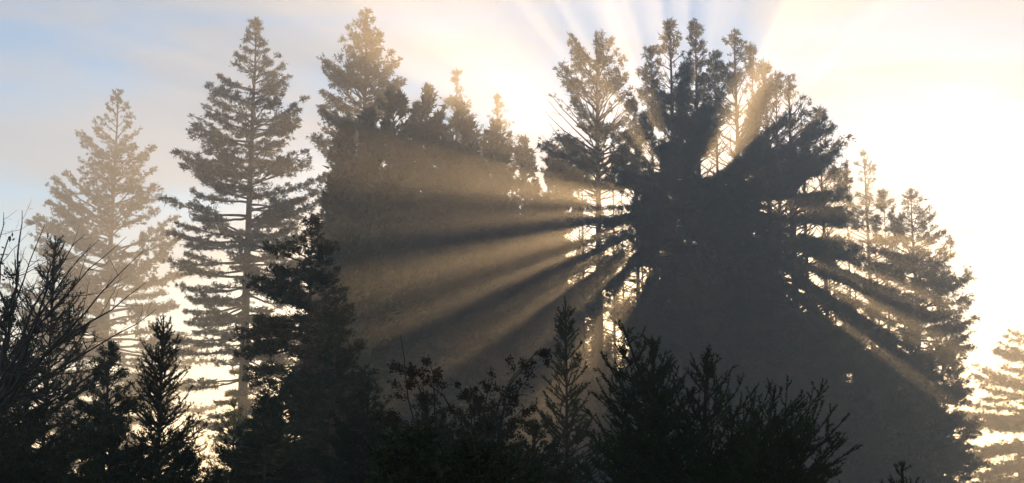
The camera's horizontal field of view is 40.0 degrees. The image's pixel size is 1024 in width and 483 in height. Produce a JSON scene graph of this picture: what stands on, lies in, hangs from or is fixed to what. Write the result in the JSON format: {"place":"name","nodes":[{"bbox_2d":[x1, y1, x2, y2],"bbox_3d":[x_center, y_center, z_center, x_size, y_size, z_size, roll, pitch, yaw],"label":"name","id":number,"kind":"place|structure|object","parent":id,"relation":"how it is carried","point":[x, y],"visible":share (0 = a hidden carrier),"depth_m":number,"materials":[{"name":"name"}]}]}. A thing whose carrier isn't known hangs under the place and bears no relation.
{"place":"outdoors","nodes":[
{"label":"outdoors","id":0,"kind":"place"},
{"bbox_2d":[0,0,1023,482],"label":"sky","id":1,"kind":"structure","parent":0,"point":[932,91],"materials":[{"name":"white"}]},
{"bbox_3d":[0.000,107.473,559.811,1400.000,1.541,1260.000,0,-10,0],"label":"ground","id":2,"kind":"structure","parent":0,"visible":0},
{"bbox_2d":[0,229,20,341],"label":"leafy shrub","id":3,"kind":"object","parent":2,"relation":"on","point":[5,319],"visible":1,"depth_m":5.07,"materials":[{"name":"green plant"}]},
{"bbox_2d":[0,294,62,473],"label":"young fir","id":4,"kind":"object","parent":2,"relation":"on","point":[41,389],"visible":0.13,"depth_m":18.57,"materials":[{"name":"green plant"}]},
{"bbox_2d":[0,402,116,482],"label":"evergreen bush","id":5,"kind":"object","parent":2,"relation":"on","point":[24,467],"visible":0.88,"depth_m":10.34,"materials":[{"name":"green plant"}]},
{"bbox_2d":[3,233,118,476],"bbox_3d":[-6.584,4.693,19.614,2.358,9.840,2.471,3,-11,-16],"label":"spruce tree","id":6,"kind":"object","parent":2,"relation":"on","point":[51,287],"visible":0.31,"depth_m":20.15,"materials":[{"name":"green plant"}]},
{"bbox_2d":[0,202,154,450],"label":"bare tree","id":7,"kind":"object","parent":2,"relation":"on","point":[9,379],"visible":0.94,"depth_m":10.98,"materials":[{"name":"black plant"}]},
{"bbox_2d":[43,341,152,482],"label":"young fir","id":8,"kind":"object","parent":2,"relation":"on","point":[108,414],"visible":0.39,"depth_m":17.23,"materials":[{"name":"green plant"}]},
{"bbox_2d":[1,88,218,480],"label":"redwood tree","id":9,"kind":"object","parent":2,"relation":"on","point":[108,222],"visible":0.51,"depth_m":175.53,"materials":[{"name":"green plant"}]},
{"bbox_2d":[47,421,180,482],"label":"evergreen bush","id":10,"kind":"object","parent":2,"relation":"on","point":[97,473],"visible":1,"depth_m":9.78,"materials":[{"name":"green plant"}]},
{"bbox_2d":[106,315,209,482],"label":"spruce tree","id":11,"kind":"object","parent":2,"relation":"on","point":[160,406],"visible":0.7,"depth_m":13.53,"materials":[{"name":"green plant"}]},
{"bbox_2d":[150,442,225,482],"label":"evergreen bush","id":12,"kind":"object","parent":2,"relation":"on","point":[187,475],"visible":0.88,"depth_m":10.95,"materials":[{"name":"green plant"}]},
{"bbox_2d":[200,398,251,474],"bbox_3d":[-5.820,7.491,28.922,1.513,8.542,1.488,3,-11,-14],"label":"sunlit bush","id":13,"kind":"object","parent":2,"relation":"on","point":[219,429],"visible":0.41,"depth_m":29.45,"materials":[{"name":"green plant"}]},
{"bbox_2d":[157,15,329,451],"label":"redwood tree","id":14,"kind":"object","parent":2,"relation":"on","point":[274,214],"visible":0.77,"depth_m":116.88,"materials":[{"name":"green plant"}]},
{"bbox_2d":[199,394,328,482],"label":"fir tree","id":15,"kind":"object","parent":2,"relation":"on","point":[288,462],"visible":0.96,"depth_m":18.34,"materials":[{"name":"green plant"}]},
{"bbox_2d":[225,213,371,479],"bbox_3d":[-4.038,5.326,26.751,3.152,12.031,3.215,0,-10,0],"label":"fir tree","id":16,"kind":"object","parent":2,"relation":"on","point":[281,329],"visible":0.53,"depth_m":27.25,"materials":[{"name":"green plant"}]},
{"bbox_2d":[242,309,401,482],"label":"fir tree","id":17,"kind":"object","parent":2,"relation":"on","point":[318,401],"visible":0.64,"depth_m":23.27,"materials":[{"name":"green plant"}]},
{"bbox_2d":[293,172,366,434],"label":"evergreen tree","id":18,"kind":"object","parent":2,"relation":"on","point":[336,199],"visible":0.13,"depth_m":75.03,"materials":[{"name":"green plant"}]},
{"bbox_2d":[304,119,364,314],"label":"evergreen tree","id":19,"kind":"object","parent":2,"relation":"on","point":[344,147],"visible":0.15,"depth_m":94.11,"materials":[{"name":"green plant"}]},
{"bbox_2d":[289,221,414,474],"bbox_3d":[-7.153,7.938,61.304,6.264,18.198,6.384,0,-10,0],"label":"evergreen tree","id":20,"kind":"object","parent":2,"relation":"on","point":[364,281],"visible":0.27,"depth_m":61.61,"materials":[{"name":"green plant"}]},
{"bbox_2d":[306,381,406,482],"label":"evergreen bush","id":21,"kind":"object","parent":2,"relation":"on","point":[351,441],"visible":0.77,"depth_m":13.46,"materials":[{"name":"green plant"}]},
{"bbox_2d":[306,7,407,302],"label":"redwood tree","id":22,"kind":"object","parent":2,"relation":"on","point":[350,78],"visible":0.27,"depth_m":123.00,"materials":[{"name":"green plant"}]},
{"bbox_2d":[350,106,401,339],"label":"evergreen tree","id":23,"kind":"object","parent":2,"relation":"on","point":[370,137],"visible":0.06,"depth_m":100.67,"materials":[{"name":"green plant"}]},
{"bbox_2d":[316,151,438,452],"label":"evergreen tree","id":24,"kind":"object","parent":2,"relation":"on","point":[384,214],"visible":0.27,"depth_m":84.26,"materials":[{"name":"green plant"}]},
{"bbox_2d":[369,84,446,353],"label":"evergreen tree","id":25,"kind":"object","parent":2,"relation":"on","point":[400,161],"visible":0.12,"depth_m":105.82,"materials":[{"name":"green plant"}]},
{"bbox_2d":[358,422,457,482],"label":"evergreen bush","id":26,"kind":"object","parent":2,"relation":"on","point":[408,462],"visible":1,"depth_m":4.54,"materials":[{"name":"green plant"}]},
{"bbox_2d":[366,391,458,476],"bbox_3d":[-0.763,4.808,11.791,1.260,7.131,1.285,0,-10,0],"label":"evergreen bush","id":27,"kind":"object","parent":2,"relation":"on","point":[423,420],"visible":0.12,"depth_m":12.28,"materials":[{"name":"green plant"}]},
{"bbox_2d":[367,334,492,482],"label":"leafy shrub","id":28,"kind":"object","parent":2,"relation":"on","point":[388,421],"visible":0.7,"depth_m":8.45,"materials":[{"name":"green plant"}]},
{"bbox_2d":[406,174,470,379],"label":"evergreen tree","id":29,"kind":"object","parent":2,"relation":"on","point":[446,277],"visible":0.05,"depth_m":110.34,"materials":[{"name":"green plant"}]},
{"bbox_2d":[405,82,481,369],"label":"evergreen tree","id":30,"kind":"object","parent":2,"relation":"on","point":[434,151],"visible":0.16,"depth_m":113.48,"materials":[{"name":"green plant"}]},
{"bbox_2d":[397,244,496,453],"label":"evergreen tree","id":31,"kind":"object","parent":2,"relation":"on","point":[435,342],"visible":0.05,"depth_m":99.13,"materials":[{"name":"green plant"}]},
{"bbox_2d":[430,68,483,191],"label":"redwood tree","id":32,"kind":"object","parent":2,"relation":"on","point":[450,101],"visible":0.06,"depth_m":144.29,"materials":[{"name":"green plant"}]},
{"bbox_2d":[441,98,520,365],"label":"evergreen tree","id":33,"kind":"object","parent":2,"relation":"on","point":[468,177],"visible":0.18,"depth_m":123.66,"materials":[{"name":"green plant"}]},
{"bbox_2d":[444,317,517,451],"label":"evergreen tree","id":34,"kind":"object","parent":2,"relation":"on","point":[466,369],"visible":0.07,"depth_m":109.74,"materials":[{"name":"green plant"}]},
{"bbox_2d":[450,174,522,363],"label":"evergreen tree","id":35,"kind":"object","parent":2,"relation":"on","point":[505,316],"visible":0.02,"depth_m":123.89,"materials":[{"name":"green plant"}]},
{"bbox_2d":[438,403,552,482],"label":"evergreen bush","id":36,"kind":"object","parent":2,"relation":"on","point":[490,417],"visible":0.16,"depth_m":11.02,"materials":[{"name":"green plant"}]},
{"bbox_2d":[436,431,557,482],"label":"evergreen bush","id":37,"kind":"object","parent":2,"relation":"on","point":[468,461],"visible":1,"depth_m":4.54,"materials":[{"name":"green plant"}]},
{"bbox_2d":[452,250,545,376],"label":"evergreen tree","id":38,"kind":"object","parent":2,"relation":"on","point":[488,315],"visible":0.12,"depth_m":119.06,"materials":[{"name":"green plant"}]},
{"bbox_2d":[480,94,523,206],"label":"redwood tree","id":39,"kind":"object","parent":2,"relation":"on","point":[498,97],"visible":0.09,"depth_m":154.72,"materials":[{"name":"green plant"}]},
{"bbox_2d":[473,117,537,346],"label":"evergreen tree","id":40,"kind":"object","parent":2,"relation":"on","point":[503,229],"visible":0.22,"depth_m":131.52,"materials":[{"name":"green plant"}]},
{"bbox_2d":[467,348,551,481],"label":"leafy shrub","id":41,"kind":"object","parent":2,"relation":"on","point":[513,398],"visible":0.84,"depth_m":8.85,"materials":[{"name":"green plant"}]},
{"bbox_2d":[490,188,548,338],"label":"evergreen tree","id":42,"kind":"object","parent":2,"relation":"on","point":[521,307],"visible":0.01,"depth_m":136.84,"materials":[{"name":"green plant"}]},
{"bbox_2d":[468,322,584,471],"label":"evergreen tree","id":43,"kind":"object","parent":2,"relation":"on","point":[499,351],"visible":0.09,"depth_m":115.48,"materials":[{"name":"green plant"}]},
{"bbox_2d":[501,134,554,333],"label":"evergreen tree","id":44,"kind":"object","parent":2,"relation":"on","point":[525,158],"visible":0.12,"depth_m":140.81,"materials":[{"name":"green plant"}]},
{"bbox_2d":[505,416,582,482],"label":"evergreen bush","id":45,"kind":"object","parent":2,"relation":"on","point":[538,459],"visible":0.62,"depth_m":11.58,"materials":[{"name":"green plant"}]},
{"bbox_2d":[514,151,582,369],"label":"redwood tree","id":46,"kind":"object","parent":2,"relation":"on","point":[538,269],"visible":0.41,"depth_m":127.55,"materials":[{"name":"green plant"}]},
{"bbox_2d":[521,147,594,362],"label":"redwood tree","id":47,"kind":"object","parent":2,"relation":"on","point":[541,282],"visible":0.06,"depth_m":132.03,"materials":[{"name":"green plant"}]},
{"bbox_2d":[529,334,595,472],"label":"evergreen tree","id":48,"kind":"object","parent":2,"relation":"on","point":[549,344],"visible":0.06,"depth_m":120.26,"materials":[{"name":"green plant"}]},
{"bbox_2d":[539,157,591,359],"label":"evergreen tree","id":49,"kind":"object","parent":2,"relation":"on","point":[553,189],"visible":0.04,"depth_m":144.06,"materials":[{"name":"green plant"}]},
{"bbox_2d":[530,296,611,482],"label":"spruce tree","id":50,"kind":"object","parent":2,"relation":"on","point":[577,439],"visible":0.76,"depth_m":17.91,"materials":[{"name":"green plant"}]},
{"bbox_2d":[539,156,619,375],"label":"redwood tree","id":51,"kind":"object","parent":2,"relation":"on","point":[565,198],"visible":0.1,"depth_m":130.40,"materials":[{"name":"green plant"}]},
{"bbox_2d":[550,159,612,467],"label":"redwood tree","id":52,"kind":"object","parent":2,"relation":"on","point":[572,204],"visible":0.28,"depth_m":119.64,"materials":[{"name":"green plant"}]},
{"bbox_2d":[535,29,637,429],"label":"redwood tree","id":53,"kind":"object","parent":2,"relation":"on","point":[571,177],"visible":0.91,"depth_m":118.18,"materials":[{"name":"green plant"}]},
{"bbox_2d":[567,226,619,364],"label":"evergreen tree","id":54,"kind":"object","parent":2,"relation":"on","point":[603,291],"visible":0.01,"depth_m":161.72,"materials":[{"name":"green plant"}]},
{"bbox_2d":[570,298,623,425],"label":"redwood tree","id":55,"kind":"object","parent":2,"relation":"on","point":[586,339],"visible":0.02,"depth_m":123.05,"materials":[{"name":"green plant"}]},
{"bbox_2d":[569,144,628,368],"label":"redwood tree","id":56,"kind":"object","parent":2,"relation":"on","point":[590,341],"visible":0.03,"depth_m":135.08,"materials":[{"name":"green plant"}]},
{"bbox_2d":[577,212,630,400],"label":"redwood tree","id":57,"kind":"object","parent":2,"relation":"on","point":[610,303],"visible":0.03,"depth_m":128.47,"materials":[{"name":"green plant"}]},
{"bbox_2d":[585,155,636,431],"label":"redwood tree","id":58,"kind":"object","parent":2,"relation":"on","point":[595,374],"visible":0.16,"depth_m":117.89,"materials":[{"name":"green plant"}]},
{"bbox_2d":[603,189,647,365],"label":"redwood tree","id":59,"kind":"object","parent":2,"relation":"on","point":[621,269],"visible":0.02,"depth_m":132.40,"materials":[{"name":"green plant"}]},
{"bbox_2d":[562,365,690,482],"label":"evergreen tree","id":60,"kind":"object","parent":2,"relation":"on","point":[600,409],"visible":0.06,"depth_m":108.23,"materials":[{"name":"green plant"}]},
{"bbox_2d":[607,195,659,367],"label":"redwood tree","id":61,"kind":"object","parent":2,"relation":"on","point":[631,278],"depth_m":129.36,"materials":[{"name":"green plant"}]},
{"bbox_2d":[592,95,687,434],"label":"redwood tree","id":62,"kind":"object","parent":2,"relation":"on","point":[619,278],"visible":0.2,"depth_m":115.58,"materials":[{"name":"green plant"}]},
{"bbox_2d":[591,283,689,427],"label":"evergreen tree","id":63,"kind":"object","parent":2,"relation":"on","point":[629,348],"depth_m":122.16,"materials":[{"name":"green plant"}]},
{"bbox_2d":[604,334,694,482],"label":"spruce tree","id":64,"kind":"object","parent":2,"relation":"on","point":[653,347],"visible":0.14,"depth_m":7.31,"materials":[{"name":"green plant"}]},
{"bbox_2d":[615,44,696,437],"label":"redwood tree","id":65,"kind":"object","parent":2,"relation":"on","point":[641,92],"visible":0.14,"depth_m":116.06,"materials":[{"name":"green plant"}]},
{"bbox_2d":[580,319,741,482],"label":"spruce tree","id":66,"kind":"object","parent":2,"relation":"on","point":[636,406],"visible":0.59,"depth_m":6.76,"materials":[{"name":"green plant"}]},
{"bbox_2d":[609,17,745,456],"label":"redwood tree","id":67,"kind":"object","parent":2,"relation":"on","point":[676,318],"visible":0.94,"depth_m":110.93,"materials":[{"name":"green plant"}]},
{"bbox_2d":[641,59,734,431],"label":"redwood tree","id":68,"kind":"object","parent":2,"relation":"on","point":[704,99],"visible":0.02,"depth_m":118.37,"materials":[{"name":"green plant"}]},
{"bbox_2d":[623,18,777,394],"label":"redwood tree","id":69,"kind":"object","parent":2,"relation":"on","point":[694,27],"visible":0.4,"depth_m":112.42,"materials":[{"name":"green plant"}]},
{"bbox_2d":[574,344,861,482],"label":"spruce tree","id":70,"kind":"object","parent":2,"relation":"on","point":[730,465],"visible":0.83,"depth_m":6.32,"materials":[{"name":"green plant"}]},
{"bbox_2d":[680,49,778,427],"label":"redwood tree","id":71,"kind":"object","parent":2,"relation":"on","point":[715,55],"visible":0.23,"depth_m":113.04,"materials":[{"name":"green plant"}]},
{"bbox_2d":[678,354,807,482],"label":"evergreen tree","id":72,"kind":"object","parent":2,"relation":"on","point":[733,383],"visible":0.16,"depth_m":106.07,"materials":[{"name":"green plant"}]},
{"bbox_2d":[681,28,810,405],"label":"redwood tree","id":73,"kind":"object","parent":2,"relation":"on","point":[735,73],"visible":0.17,"depth_m":118.88,"materials":[{"name":"green plant"}]},
{"bbox_2d":[651,375,847,482],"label":"spruce tree","id":74,"kind":"object","parent":2,"relation":"on","point":[781,468],"visible":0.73,"depth_m":6.08,"materials":[{"name":"green plant"}]},
{"bbox_2d":[723,46,811,372],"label":"redwood tree","id":75,"kind":"object","parent":2,"relation":"on","point":[755,101],"visible":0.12,"depth_m":120.47,"materials":[{"name":"green plant"}]},
{"bbox_2d":[740,59,829,329],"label":"redwood tree","id":76,"kind":"object","parent":2,"relation":"on","point":[769,70],"visible":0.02,"depth_m":126.35,"materials":[{"name":"green plant"}]},
{"bbox_2d":[731,63,845,401],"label":"redwood tree","id":77,"kind":"object","parent":2,"relation":"on","point":[771,126],"visible":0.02,"depth_m":121.74,"materials":[{"name":"green plant"}]},
{"bbox_2d":[724,70,860,482],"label":"redwood tree","id":78,"kind":"object","parent":2,"relation":"on","point":[780,262],"visible":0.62,"depth_m":110.43,"materials":[{"name":"green plant"}]},
{"bbox_2d":[754,73,856,419],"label":"redwood tree","id":79,"kind":"object","parent":2,"relation":"on","point":[794,280],"visible":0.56,"depth_m":112.12,"materials":[{"name":"green plant"}]},
{"bbox_2d":[754,91,860,480],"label":"redwood tree","id":80,"kind":"object","parent":2,"relation":"on","point":[844,356],"visible":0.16,"depth_m":115.29,"materials":[{"name":"green plant"}]},
{"bbox_2d":[765,82,857,398],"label":"redwood tree","id":81,"kind":"object","parent":2,"relation":"on","point":[792,87],"visible":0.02,"depth_m":122.39,"materials":[{"name":"green plant"}]},
{"bbox_2d":[787,105,879,419],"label":"redwood tree","id":82,"kind":"object","parent":2,"relation":"on","point":[840,186],"visible":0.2,"depth_m":117.86,"materials":[{"name":"green plant"}]},
{"bbox_2d":[814,154,853,373],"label":"redwood tree","id":83,"kind":"object","parent":2,"relation":"on","point":[823,175],"visible":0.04,"depth_m":140.25,"materials":[{"name":"green plant"}]},
{"bbox_2d":[773,364,898,482],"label":"evergreen tree","id":84,"kind":"object","parent":2,"relation":"on","point":[866,460],"visible":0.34,"depth_m":106.28,"materials":[{"name":"green plant"}]},
{"bbox_2d":[814,223,870,381],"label":"redwood tree","id":85,"kind":"object","parent":2,"relation":"on","point":[834,291],"visible":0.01,"depth_m":130.70,"materials":[{"name":"green plant"}]},
{"bbox_2d":[810,212,875,379],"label":"redwood tree","id":86,"kind":"object","parent":2,"relation":"on","point":[865,346],"visible":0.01,"depth_m":134.15,"materials":[{"name":"green plant"}]},
{"bbox_2d":[824,166,884,375],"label":"redwood tree","id":87,"kind":"object","parent":2,"relation":"on","point":[852,221],"visible":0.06,"depth_m":141.86,"materials":[{"name":"green plant"}]},
{"bbox_2d":[835,355,884,423],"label":"evergreen tree","id":88,"kind":"object","parent":2,"relation":"on","point":[859,385],"visible":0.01,"depth_m":124.39,"materials":[{"name":"green plant"}]},
{"bbox_2d":[829,252,910,414],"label":"redwood tree","id":89,"kind":"object","parent":2,"relation":"on","point":[880,386],"visible":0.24,"depth_m":124.45,"materials":[{"name":"green plant"}]},
{"bbox_2d":[831,149,911,347],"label":"redwood tree","id":90,"kind":"object","parent":2,"relation":"on","point":[867,203],"visible":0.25,"depth_m":152.35,"materials":[{"name":"green plant"}]},
{"bbox_2d":[840,222,948,475],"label":"redwood tree","id":91,"kind":"object","parent":2,"relation":"on","point":[876,273],"visible":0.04,"depth_m":139.43,"materials":[{"name":"green plant"}]},
{"bbox_2d":[858,187,935,386],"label":"redwood tree","id":92,"kind":"object","parent":2,"relation":"on","point":[884,265],"visible":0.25,"depth_m":133.33,"materials":[{"name":"green plant"}]},
{"bbox_2d":[879,460,923,482],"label":"spruce tree","id":93,"kind":"object","parent":2,"relation":"on","point":[901,473],"visible":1,"depth_m":6.40,"materials":[{"name":"green plant"}]},
{"bbox_2d":[849,338,956,482],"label":"evergreen tree","id":94,"kind":"object","parent":2,"relation":"on","point":[913,385],"visible":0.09,"depth_m":125.16,"materials":[{"name":"green plant"}]},
{"bbox_2d":[846,188,981,467],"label":"redwood tree","id":95,"kind":"object","parent":2,"relation":"on","point":[940,285],"visible":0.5,"depth_m":132.88,"materials":[{"name":"green plant"}]},
{"bbox_2d":[900,361,961,479],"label":"evergreen tree","id":96,"kind":"object","parent":2,"relation":"on","point":[950,467],"visible":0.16,"depth_m":127.48,"materials":[{"name":"green plant"}]},
{"bbox_2d":[922,303,994,482],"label":"redwood tree","id":97,"kind":"object","parent":2,"relation":"on","point":[965,434],"visible":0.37,"depth_m":135.91,"materials":[{"name":"green plant"}]},
{"bbox_2d":[952,327,1023,482],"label":"redwood tree","id":98,"kind":"object","parent":2,"relation":"on","point":[997,422],"visible":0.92,"depth_m":171.82,"materials":[{"name":"green plant"}]}
]}

